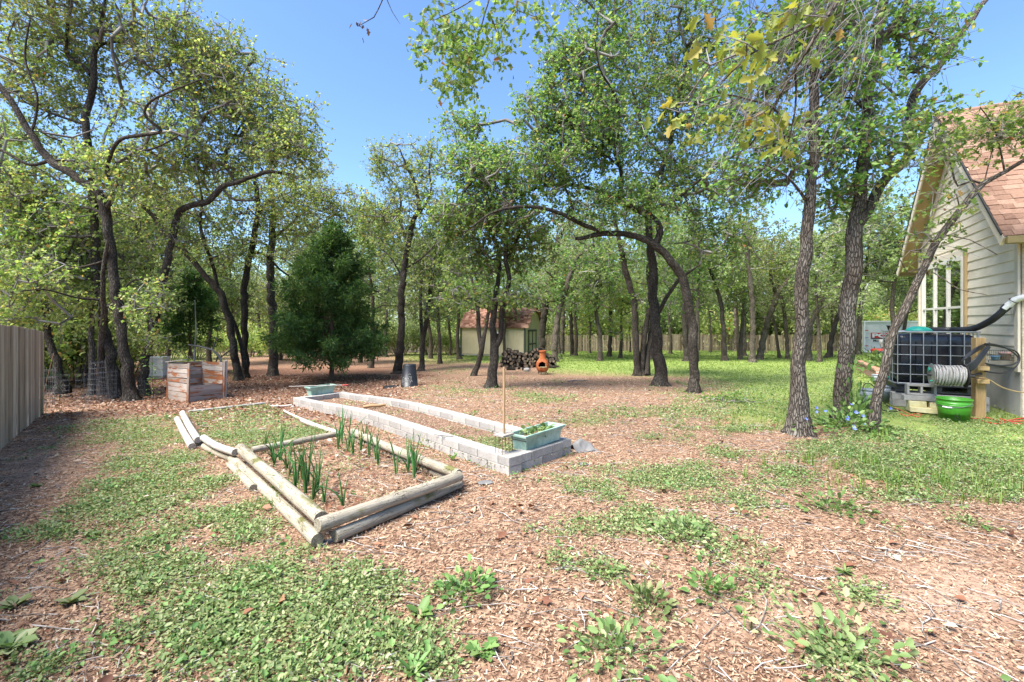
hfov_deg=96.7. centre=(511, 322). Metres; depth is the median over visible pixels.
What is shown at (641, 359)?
oak tree
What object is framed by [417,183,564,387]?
oak tree
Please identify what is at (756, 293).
oak tree
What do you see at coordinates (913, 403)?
paving slab
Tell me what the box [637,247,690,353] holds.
oak tree
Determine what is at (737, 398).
patch of grass
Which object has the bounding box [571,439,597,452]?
fabric scrap
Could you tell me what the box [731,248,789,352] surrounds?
oak tree
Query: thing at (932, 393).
cinder block
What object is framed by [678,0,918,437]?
oak tree
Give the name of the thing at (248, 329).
shrub
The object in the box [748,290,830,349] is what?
shrub
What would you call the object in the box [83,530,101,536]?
weed
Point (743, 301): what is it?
oak tree
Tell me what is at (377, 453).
onion plant
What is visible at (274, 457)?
onion plant
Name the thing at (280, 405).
garden log
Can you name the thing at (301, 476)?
onion plant
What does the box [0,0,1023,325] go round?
sky
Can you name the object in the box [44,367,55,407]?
tomato cage
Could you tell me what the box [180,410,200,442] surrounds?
garden log
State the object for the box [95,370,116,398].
tomato cage
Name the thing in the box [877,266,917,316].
shrub
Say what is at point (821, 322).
oak tree
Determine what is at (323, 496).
onion plant
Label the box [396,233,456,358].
oak tree
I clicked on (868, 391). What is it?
bucket
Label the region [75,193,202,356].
oak tree
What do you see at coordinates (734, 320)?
oak tree
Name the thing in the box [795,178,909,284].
oak tree
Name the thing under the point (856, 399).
sapling
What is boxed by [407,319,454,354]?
shrub
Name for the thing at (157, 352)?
shrub
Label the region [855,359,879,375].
brick planter
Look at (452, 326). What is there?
shrub
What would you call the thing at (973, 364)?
hose coil
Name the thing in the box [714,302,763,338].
shrub
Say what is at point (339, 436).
onion plant
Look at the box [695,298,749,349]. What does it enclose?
shrub
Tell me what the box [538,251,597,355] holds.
oak tree
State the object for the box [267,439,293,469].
onion plant
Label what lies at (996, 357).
flower pot
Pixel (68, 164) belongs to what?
oak tree
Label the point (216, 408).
garden log
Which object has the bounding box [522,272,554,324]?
oak tree
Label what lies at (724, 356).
oak tree
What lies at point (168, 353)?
oak tree
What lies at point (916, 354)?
water tank
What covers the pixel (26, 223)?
oak tree
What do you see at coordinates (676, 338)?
picket fence
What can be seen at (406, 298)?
oak tree
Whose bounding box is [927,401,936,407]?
paving slab
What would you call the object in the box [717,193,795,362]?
oak tree
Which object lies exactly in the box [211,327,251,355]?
shrub
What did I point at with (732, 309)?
oak tree
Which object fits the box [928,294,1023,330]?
drain pipe
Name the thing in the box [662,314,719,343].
shrub
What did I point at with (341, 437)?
onion plant
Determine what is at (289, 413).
garden log
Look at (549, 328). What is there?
shrub
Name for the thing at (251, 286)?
oak tree
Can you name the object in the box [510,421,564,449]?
planter
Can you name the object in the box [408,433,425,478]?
onion plant
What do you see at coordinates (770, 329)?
shrub
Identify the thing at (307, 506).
garden log
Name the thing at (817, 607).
weed clump
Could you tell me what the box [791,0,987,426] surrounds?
oak tree
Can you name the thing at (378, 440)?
onion plant
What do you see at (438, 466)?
garden log
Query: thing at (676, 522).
weed clump
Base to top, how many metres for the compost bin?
0.706 m
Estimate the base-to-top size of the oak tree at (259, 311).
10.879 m
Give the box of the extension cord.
[894,407,922,416]
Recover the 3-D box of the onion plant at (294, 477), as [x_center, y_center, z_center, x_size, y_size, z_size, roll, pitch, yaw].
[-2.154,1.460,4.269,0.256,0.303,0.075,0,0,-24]
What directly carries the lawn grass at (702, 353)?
on the ground at (382, 365)
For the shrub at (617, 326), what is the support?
on the ground at (382, 365)
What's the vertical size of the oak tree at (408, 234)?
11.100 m
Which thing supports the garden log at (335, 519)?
on the garden log at (341, 533)
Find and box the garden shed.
[460,308,540,355]
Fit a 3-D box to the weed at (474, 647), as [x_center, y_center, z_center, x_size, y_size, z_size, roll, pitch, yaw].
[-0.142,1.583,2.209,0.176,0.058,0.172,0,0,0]
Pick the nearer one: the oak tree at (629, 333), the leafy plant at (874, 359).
the leafy plant at (874, 359)
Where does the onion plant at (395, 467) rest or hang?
on the ground at (382, 365)
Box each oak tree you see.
[0,0,231,401]
[0,0,275,398]
[0,113,51,264]
[0,153,134,394]
[0,194,73,271]
[1,258,107,382]
[7,202,172,395]
[12,180,194,341]
[23,183,146,372]
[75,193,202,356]
[81,158,252,380]
[107,242,167,319]
[120,8,337,395]
[124,162,238,355]
[156,244,227,358]
[173,209,251,365]
[193,149,339,378]
[201,229,263,334]
[202,243,239,294]
[231,249,286,355]
[248,275,304,359]
[250,157,381,375]
[251,207,323,362]
[257,243,297,289]
[287,208,369,364]
[333,257,399,362]
[337,186,416,367]
[343,131,456,373]
[347,216,413,356]
[350,0,894,208]
[370,298,397,319]
[388,214,430,350]
[388,272,413,322]
[393,215,470,370]
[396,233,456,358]
[404,233,474,322]
[406,224,471,363]
[407,224,503,359]
[414,0,701,393]
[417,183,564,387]
[433,255,473,355]
[435,252,516,375]
[454,296,480,330]
[461,264,494,319]
[480,246,530,356]
[492,251,537,293]
[493,198,601,349]
[514,259,547,314]
[522,203,589,359]
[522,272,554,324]
[530,237,632,361]
[534,218,609,355]
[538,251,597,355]
[543,251,590,353]
[562,166,710,375]
[562,200,640,360]
[565,296,618,352]
[568,237,605,350]
[575,240,642,356]
[589,0,774,386]
[591,270,663,357]
[596,175,720,359]
[608,304,645,351]
[613,249,667,334]
[630,245,669,332]
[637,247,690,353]
[642,226,738,360]
[656,186,746,355]
[666,228,725,320]
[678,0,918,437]
[680,232,752,360]
[683,264,730,317]
[689,270,733,352]
[695,294,717,321]
[703,227,769,355]
[707,263,747,319]
[709,205,783,359]
[713,283,753,349]
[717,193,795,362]
[724,215,777,355]
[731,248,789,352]
[733,263,763,350]
[737,238,796,357]
[739,235,774,349]
[744,234,795,358]
[751,227,839,359]
[755,293,787,349]
[761,254,826,321]
[769,210,886,361]
[787,228,871,360]
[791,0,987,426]
[792,293,830,335]
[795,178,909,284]
[809,261,866,351]
[819,257,877,332]
[821,257,877,357]
[841,203,913,354]
[843,175,915,323]
[858,240,911,314]
[863,85,1023,432]
[863,259,900,312]
[864,236,917,329]
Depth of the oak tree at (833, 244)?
26.65 m
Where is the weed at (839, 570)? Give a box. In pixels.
[832,563,853,575]
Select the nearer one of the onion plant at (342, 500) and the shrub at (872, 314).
the onion plant at (342, 500)
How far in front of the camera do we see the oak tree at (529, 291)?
56.02 m
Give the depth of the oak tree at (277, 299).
32.42 m
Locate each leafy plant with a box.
[855,346,878,362]
[856,350,882,369]
[856,351,881,367]
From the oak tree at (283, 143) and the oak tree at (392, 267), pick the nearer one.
the oak tree at (283, 143)
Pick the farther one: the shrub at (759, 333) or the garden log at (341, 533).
the shrub at (759, 333)
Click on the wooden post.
(978, 390)
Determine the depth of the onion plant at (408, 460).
4.95 m
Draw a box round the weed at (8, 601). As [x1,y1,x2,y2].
[0,592,33,608]
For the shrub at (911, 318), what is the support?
on the ground at (382, 365)
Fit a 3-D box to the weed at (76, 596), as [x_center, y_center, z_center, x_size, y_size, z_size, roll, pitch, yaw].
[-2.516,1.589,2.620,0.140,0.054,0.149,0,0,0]
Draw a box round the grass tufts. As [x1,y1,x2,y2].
[203,404,1023,635]
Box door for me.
[529,331,535,352]
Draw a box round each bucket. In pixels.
[860,383,873,408]
[882,385,893,403]
[935,396,973,422]
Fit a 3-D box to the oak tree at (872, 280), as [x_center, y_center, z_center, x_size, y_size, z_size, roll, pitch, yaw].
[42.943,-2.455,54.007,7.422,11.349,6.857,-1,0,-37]
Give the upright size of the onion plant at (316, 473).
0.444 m
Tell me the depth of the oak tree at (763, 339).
31.07 m
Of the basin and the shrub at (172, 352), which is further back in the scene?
the shrub at (172, 352)
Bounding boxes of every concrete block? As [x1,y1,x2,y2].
[890,391,904,399]
[890,398,905,406]
[934,394,959,401]
[958,395,989,404]
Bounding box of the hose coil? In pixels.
[960,342,1019,373]
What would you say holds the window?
in the house
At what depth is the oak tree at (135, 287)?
34.16 m
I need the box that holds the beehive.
[148,356,170,378]
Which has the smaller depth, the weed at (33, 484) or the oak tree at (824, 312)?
the weed at (33, 484)
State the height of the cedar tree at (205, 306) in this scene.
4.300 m
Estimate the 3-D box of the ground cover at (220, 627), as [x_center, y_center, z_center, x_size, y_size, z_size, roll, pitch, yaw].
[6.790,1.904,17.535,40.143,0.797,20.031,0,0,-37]
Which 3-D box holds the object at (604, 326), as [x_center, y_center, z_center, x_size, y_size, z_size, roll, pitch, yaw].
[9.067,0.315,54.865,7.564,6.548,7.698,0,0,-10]
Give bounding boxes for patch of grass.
[683,385,782,404]
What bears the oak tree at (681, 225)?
on the ground at (382, 365)
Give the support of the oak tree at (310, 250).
on the ground at (382, 365)
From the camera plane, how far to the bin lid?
14.41 m
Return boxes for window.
[920,249,967,334]
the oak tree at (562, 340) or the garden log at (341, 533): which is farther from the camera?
the oak tree at (562, 340)
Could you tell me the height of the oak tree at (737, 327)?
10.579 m
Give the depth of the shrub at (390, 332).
41.43 m
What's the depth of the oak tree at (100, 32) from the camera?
13.00 m
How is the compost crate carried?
on the ground at (382, 365)
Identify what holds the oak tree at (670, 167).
on the ground at (382, 365)
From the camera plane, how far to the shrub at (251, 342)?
39.57 m
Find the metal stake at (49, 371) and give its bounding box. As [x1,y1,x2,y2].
[44,353,53,391]
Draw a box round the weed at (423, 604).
[405,595,432,615]
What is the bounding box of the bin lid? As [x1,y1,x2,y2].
[383,385,399,387]
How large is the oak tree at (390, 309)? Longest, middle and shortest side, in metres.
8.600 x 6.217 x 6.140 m
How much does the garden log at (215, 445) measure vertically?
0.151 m
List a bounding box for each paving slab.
[901,394,934,400]
[906,400,926,406]
[906,405,937,413]
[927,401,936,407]
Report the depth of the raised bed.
6.98 m
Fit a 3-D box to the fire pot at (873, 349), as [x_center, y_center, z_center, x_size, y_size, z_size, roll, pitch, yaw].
[24.450,1.985,30.361,0.894,0.434,0.894,0,0,0]
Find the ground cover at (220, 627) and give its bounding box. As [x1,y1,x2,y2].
[0,365,1023,681]
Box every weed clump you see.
[425,553,503,613]
[556,609,693,681]
[620,573,693,631]
[625,508,748,559]
[677,559,749,612]
[736,586,1010,681]
[774,484,900,528]
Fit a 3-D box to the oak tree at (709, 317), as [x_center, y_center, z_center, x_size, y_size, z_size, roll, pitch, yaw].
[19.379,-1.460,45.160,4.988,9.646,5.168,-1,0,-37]
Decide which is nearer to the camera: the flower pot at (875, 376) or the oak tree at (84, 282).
the flower pot at (875, 376)
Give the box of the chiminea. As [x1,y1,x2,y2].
[536,350,548,373]
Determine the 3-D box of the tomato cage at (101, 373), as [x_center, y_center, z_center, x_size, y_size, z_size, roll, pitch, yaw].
[-10.778,1.561,11.848,0.486,1.130,0.486,0,0,41]
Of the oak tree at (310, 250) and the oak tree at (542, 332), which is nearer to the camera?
the oak tree at (310, 250)
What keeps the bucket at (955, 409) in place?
on the ground at (382, 365)
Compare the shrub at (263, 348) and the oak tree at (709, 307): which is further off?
the oak tree at (709, 307)
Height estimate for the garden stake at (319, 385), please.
0.056 m
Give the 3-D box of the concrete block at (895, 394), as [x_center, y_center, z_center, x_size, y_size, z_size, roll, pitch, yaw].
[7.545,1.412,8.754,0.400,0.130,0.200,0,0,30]
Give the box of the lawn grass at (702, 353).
[170,349,1021,425]
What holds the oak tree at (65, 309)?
on the ground at (382, 365)
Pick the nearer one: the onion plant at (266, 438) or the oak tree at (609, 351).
the onion plant at (266, 438)
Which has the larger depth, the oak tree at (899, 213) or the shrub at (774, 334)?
the shrub at (774, 334)
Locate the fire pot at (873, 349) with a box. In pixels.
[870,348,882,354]
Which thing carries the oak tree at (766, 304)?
on the ground at (382, 365)
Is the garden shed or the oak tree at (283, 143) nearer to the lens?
the oak tree at (283, 143)
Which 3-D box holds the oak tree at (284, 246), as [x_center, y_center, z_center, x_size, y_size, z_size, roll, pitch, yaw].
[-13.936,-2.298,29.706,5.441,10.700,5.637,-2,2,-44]
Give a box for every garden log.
[174,416,195,449]
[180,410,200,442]
[188,402,264,412]
[200,435,237,455]
[201,443,229,459]
[226,461,256,490]
[227,455,323,546]
[235,444,326,522]
[251,431,338,452]
[269,404,291,407]
[283,410,300,419]
[300,418,335,432]
[314,471,462,531]
[331,481,462,542]
[350,428,461,474]
[353,437,462,481]
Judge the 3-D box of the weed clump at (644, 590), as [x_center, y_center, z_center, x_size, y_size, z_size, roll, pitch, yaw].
[0.790,1.543,2.545,0.348,0.172,0.433,0,0,0]
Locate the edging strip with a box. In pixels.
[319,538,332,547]
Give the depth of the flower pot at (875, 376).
12.38 m
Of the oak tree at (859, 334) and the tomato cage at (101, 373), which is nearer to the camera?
the tomato cage at (101, 373)
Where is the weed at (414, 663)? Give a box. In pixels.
[397,650,429,677]
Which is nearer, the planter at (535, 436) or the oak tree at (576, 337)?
the planter at (535, 436)
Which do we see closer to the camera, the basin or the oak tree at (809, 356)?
the basin
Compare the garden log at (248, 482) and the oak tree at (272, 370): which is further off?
the oak tree at (272, 370)
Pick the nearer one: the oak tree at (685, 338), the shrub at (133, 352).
the shrub at (133, 352)
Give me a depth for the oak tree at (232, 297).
27.06 m
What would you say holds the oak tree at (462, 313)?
on the ground at (382, 365)
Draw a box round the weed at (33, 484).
[30,483,44,486]
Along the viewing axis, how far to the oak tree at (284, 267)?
57.24 m
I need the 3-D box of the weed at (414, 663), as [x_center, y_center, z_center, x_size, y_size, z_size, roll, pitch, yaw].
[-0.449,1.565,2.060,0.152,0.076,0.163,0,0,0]
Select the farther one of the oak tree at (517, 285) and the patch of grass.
the oak tree at (517, 285)
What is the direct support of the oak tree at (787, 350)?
on the ground at (382, 365)
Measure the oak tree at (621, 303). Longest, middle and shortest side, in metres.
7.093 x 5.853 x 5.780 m
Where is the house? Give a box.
[896,99,1023,416]
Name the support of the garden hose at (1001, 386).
attached to the wooden post
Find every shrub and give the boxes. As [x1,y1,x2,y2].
[0,254,85,376]
[0,262,79,348]
[19,278,143,382]
[35,320,84,383]
[49,321,97,378]
[64,305,165,374]
[96,330,172,373]
[128,310,206,362]
[173,317,228,359]
[205,310,257,348]
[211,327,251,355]
[222,326,266,356]
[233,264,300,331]
[237,316,278,335]
[248,323,303,359]
[359,313,397,355]
[375,315,419,354]
[393,304,423,347]
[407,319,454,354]
[423,312,462,350]
[437,328,459,353]
[524,304,566,349]
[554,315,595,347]
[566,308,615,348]
[595,315,639,348]
[613,287,682,344]
[660,300,704,348]
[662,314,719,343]
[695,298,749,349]
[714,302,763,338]
[732,308,788,346]
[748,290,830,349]
[757,319,792,349]
[788,321,837,348]
[819,274,900,332]
[856,300,912,320]
[856,305,917,320]
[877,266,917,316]
[900,302,917,317]
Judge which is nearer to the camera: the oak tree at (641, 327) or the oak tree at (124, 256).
the oak tree at (124, 256)
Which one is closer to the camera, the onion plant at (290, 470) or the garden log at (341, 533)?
the garden log at (341, 533)
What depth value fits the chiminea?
18.59 m
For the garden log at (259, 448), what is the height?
0.095 m
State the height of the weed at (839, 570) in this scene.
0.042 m
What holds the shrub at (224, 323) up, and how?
on the ground at (382, 365)
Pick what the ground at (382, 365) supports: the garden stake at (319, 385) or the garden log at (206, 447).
the garden log at (206, 447)
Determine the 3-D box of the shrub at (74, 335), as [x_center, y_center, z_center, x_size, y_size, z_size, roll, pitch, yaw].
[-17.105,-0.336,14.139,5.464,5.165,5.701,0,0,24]
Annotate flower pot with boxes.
[871,374,877,384]
[990,356,999,359]
[998,352,1011,359]
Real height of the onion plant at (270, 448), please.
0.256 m
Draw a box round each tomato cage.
[42,370,60,414]
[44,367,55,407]
[48,375,68,399]
[74,372,93,399]
[85,361,109,403]
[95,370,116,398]
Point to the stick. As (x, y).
(372, 405)
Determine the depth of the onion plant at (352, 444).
5.66 m
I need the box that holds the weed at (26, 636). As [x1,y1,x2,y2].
[0,627,38,654]
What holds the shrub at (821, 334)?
on the ground at (382, 365)
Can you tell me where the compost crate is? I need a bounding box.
[166,359,227,402]
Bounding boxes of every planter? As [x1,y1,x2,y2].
[304,384,336,395]
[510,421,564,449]
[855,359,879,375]
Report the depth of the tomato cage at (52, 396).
9.66 m
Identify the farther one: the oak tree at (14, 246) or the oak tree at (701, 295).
the oak tree at (701, 295)
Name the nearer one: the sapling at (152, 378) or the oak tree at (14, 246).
the sapling at (152, 378)
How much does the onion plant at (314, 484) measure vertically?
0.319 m
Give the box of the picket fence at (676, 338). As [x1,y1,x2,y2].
[159,332,839,352]
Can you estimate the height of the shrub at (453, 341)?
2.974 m
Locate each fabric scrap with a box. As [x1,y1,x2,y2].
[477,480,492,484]
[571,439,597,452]
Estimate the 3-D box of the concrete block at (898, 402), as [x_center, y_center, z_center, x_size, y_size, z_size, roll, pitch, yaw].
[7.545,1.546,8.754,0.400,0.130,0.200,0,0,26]
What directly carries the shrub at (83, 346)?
on the ground at (382, 365)
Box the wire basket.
[986,350,1013,361]
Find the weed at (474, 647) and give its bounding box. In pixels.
[465,636,498,661]
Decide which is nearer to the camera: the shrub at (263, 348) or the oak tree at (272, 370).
the oak tree at (272, 370)
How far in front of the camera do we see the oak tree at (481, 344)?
17.78 m
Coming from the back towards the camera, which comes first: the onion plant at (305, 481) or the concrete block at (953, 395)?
the concrete block at (953, 395)
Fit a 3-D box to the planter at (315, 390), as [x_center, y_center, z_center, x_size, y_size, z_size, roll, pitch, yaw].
[-4.996,1.763,11.883,0.284,0.222,0.748,0,0,36]
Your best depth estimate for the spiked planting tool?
5.20 m
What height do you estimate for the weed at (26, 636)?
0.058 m
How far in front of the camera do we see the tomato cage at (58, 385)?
12.16 m
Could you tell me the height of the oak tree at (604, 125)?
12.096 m
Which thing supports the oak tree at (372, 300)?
on the ground at (382, 365)
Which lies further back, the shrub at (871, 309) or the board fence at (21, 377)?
the shrub at (871, 309)
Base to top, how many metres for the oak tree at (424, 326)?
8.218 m
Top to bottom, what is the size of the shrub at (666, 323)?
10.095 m
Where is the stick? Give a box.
[363,404,385,408]
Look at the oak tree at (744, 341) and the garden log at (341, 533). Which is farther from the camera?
the oak tree at (744, 341)
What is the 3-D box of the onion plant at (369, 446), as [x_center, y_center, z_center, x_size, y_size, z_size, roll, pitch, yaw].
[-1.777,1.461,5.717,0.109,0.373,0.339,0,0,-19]
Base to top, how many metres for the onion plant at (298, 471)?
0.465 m
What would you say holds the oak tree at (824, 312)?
on the ground at (382, 365)
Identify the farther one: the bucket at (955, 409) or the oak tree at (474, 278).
the oak tree at (474, 278)
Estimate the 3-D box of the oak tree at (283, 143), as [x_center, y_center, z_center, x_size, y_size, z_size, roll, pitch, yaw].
[-8.178,-3.592,13.767,6.173,11.740,3.252,0,0,0]
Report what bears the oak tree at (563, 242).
on the ground at (382, 365)
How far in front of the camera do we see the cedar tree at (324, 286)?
17.13 m
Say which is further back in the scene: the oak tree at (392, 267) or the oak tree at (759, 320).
the oak tree at (759, 320)
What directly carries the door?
in the garden shed
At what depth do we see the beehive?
18.61 m
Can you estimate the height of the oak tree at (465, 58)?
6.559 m
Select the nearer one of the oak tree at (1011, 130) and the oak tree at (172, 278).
the oak tree at (1011, 130)
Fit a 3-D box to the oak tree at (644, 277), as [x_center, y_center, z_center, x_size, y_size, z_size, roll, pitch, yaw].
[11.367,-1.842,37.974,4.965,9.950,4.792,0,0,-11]
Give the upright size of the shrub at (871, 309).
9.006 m
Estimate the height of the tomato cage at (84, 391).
0.780 m
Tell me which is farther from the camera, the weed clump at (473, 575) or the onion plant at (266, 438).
the onion plant at (266, 438)
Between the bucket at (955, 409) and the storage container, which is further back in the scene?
the storage container
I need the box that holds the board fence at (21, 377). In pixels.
[0,325,43,449]
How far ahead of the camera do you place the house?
8.87 m
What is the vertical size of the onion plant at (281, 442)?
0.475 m
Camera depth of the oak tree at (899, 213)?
29.63 m
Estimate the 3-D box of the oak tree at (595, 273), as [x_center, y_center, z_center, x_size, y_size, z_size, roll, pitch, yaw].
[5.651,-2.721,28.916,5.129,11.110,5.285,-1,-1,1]
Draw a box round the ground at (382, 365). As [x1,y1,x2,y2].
[0,333,1023,681]
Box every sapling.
[140,357,162,396]
[188,305,234,374]
[819,346,889,424]
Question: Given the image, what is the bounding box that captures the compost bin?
[401,364,417,386]
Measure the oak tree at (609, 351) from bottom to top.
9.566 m
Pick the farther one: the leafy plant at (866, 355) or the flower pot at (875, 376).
the leafy plant at (866, 355)
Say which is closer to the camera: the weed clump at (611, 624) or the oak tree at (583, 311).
the weed clump at (611, 624)
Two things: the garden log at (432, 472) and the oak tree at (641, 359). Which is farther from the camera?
the oak tree at (641, 359)
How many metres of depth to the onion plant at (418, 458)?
4.92 m
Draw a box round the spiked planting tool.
[493,367,514,454]
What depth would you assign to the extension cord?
7.93 m
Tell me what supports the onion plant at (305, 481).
on the ground at (382, 365)
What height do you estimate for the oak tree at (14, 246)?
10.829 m
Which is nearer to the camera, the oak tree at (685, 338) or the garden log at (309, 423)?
the garden log at (309, 423)
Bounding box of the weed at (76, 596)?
[53,588,87,603]
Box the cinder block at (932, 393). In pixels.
[905,383,936,395]
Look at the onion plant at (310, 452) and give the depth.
4.49 m
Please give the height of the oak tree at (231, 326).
8.840 m
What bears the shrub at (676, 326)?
on the ground at (382, 365)
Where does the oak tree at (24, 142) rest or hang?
on the ground at (382, 365)
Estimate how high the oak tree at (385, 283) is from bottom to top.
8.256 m
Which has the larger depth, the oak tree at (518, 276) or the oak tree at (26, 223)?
the oak tree at (518, 276)
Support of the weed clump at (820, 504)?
on the ground at (382, 365)
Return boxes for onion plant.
[259,437,276,456]
[262,428,270,452]
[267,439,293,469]
[267,445,289,466]
[267,463,296,486]
[269,422,298,460]
[282,441,310,482]
[286,444,323,492]
[289,440,309,476]
[290,445,303,479]
[294,429,316,485]
[299,443,315,493]
[312,468,330,500]
[317,470,347,505]
[321,471,329,502]
[322,405,347,441]
[334,411,344,448]
[342,412,364,451]
[344,423,355,454]
[357,422,363,450]
[364,423,380,459]
[366,427,374,456]
[376,437,380,464]
[386,432,402,473]
[397,433,416,471]
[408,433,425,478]
[414,443,427,473]
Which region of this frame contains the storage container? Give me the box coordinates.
[861,321,917,352]
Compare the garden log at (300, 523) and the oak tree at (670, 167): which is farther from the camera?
the oak tree at (670, 167)
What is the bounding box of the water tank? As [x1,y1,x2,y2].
[881,330,980,394]
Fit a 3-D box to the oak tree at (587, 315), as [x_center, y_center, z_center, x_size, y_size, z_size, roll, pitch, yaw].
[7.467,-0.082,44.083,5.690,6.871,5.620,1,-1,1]
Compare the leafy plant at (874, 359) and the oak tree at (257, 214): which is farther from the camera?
the oak tree at (257, 214)
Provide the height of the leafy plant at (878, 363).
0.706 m
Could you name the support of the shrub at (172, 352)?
on the ground at (382, 365)
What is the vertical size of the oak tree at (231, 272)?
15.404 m
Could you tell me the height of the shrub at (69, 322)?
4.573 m
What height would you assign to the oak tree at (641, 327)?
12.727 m
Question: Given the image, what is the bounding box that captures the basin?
[905,326,932,330]
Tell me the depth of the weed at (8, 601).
2.59 m
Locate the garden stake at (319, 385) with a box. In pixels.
[289,384,347,386]
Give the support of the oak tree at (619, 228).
on the ground at (382, 365)
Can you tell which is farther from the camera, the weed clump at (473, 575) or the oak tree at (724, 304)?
the oak tree at (724, 304)
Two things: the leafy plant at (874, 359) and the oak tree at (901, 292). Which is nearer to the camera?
the leafy plant at (874, 359)
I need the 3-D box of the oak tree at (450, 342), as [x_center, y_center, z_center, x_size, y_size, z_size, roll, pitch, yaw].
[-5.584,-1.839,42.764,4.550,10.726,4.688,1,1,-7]
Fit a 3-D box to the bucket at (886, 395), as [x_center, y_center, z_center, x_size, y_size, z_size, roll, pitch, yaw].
[7.475,1.443,9.120,0.290,0.340,0.290,0,0,0]
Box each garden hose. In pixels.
[970,417,1023,423]
[979,377,1023,392]
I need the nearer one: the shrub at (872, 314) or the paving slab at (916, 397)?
the paving slab at (916, 397)
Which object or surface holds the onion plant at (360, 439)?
on the ground at (382, 365)
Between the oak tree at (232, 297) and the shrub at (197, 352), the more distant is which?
the shrub at (197, 352)
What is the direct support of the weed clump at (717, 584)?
on the ground at (382, 365)
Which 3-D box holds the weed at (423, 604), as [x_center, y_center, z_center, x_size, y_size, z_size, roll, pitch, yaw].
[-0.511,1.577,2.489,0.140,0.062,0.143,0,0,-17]
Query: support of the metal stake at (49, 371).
on the ground at (382, 365)
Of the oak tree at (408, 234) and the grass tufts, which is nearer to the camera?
the grass tufts
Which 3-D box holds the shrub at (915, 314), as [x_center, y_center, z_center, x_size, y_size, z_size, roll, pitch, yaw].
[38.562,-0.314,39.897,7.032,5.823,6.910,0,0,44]
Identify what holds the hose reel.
attached to the wooden post
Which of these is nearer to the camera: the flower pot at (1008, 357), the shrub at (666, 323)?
the flower pot at (1008, 357)
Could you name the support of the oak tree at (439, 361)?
on the ground at (382, 365)
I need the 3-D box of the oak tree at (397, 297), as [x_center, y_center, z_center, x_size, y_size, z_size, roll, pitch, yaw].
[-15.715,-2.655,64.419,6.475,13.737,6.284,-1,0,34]
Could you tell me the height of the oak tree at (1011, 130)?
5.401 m
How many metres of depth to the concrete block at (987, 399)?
8.24 m
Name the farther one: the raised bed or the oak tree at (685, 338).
the oak tree at (685, 338)
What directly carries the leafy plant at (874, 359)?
in the brick planter at (874, 370)
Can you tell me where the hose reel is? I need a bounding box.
[927,363,981,387]
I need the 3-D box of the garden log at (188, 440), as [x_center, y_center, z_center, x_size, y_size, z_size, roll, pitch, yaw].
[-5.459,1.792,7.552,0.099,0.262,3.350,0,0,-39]
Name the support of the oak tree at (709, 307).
on the ground at (382, 365)
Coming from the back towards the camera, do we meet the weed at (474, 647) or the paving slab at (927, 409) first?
the paving slab at (927, 409)
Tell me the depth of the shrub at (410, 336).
43.34 m
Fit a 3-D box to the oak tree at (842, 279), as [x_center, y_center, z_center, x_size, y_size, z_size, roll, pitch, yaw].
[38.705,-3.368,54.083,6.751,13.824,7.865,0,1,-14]
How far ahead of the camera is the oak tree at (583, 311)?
52.49 m
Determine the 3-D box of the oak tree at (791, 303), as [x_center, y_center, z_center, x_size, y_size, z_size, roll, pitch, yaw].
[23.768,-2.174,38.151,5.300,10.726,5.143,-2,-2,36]
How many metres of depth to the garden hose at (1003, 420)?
7.38 m
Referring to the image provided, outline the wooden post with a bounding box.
[971,338,989,416]
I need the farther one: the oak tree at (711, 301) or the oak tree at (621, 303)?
the oak tree at (711, 301)
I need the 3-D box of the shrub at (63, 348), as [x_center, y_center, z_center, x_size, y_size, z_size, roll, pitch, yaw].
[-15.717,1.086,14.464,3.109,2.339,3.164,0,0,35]
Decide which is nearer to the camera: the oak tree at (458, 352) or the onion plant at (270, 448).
the onion plant at (270, 448)
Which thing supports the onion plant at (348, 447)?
on the ground at (382, 365)
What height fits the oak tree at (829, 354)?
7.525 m
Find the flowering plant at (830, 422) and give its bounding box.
[784,400,924,442]
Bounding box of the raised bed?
[293,392,570,475]
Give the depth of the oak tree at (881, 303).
44.18 m
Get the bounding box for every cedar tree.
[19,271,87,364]
[156,268,223,355]
[257,217,394,379]
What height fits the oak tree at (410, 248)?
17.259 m
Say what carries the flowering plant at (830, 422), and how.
on the ground at (382, 365)
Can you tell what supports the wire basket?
attached to the house
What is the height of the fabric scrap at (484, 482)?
0.017 m
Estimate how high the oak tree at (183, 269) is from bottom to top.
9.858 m

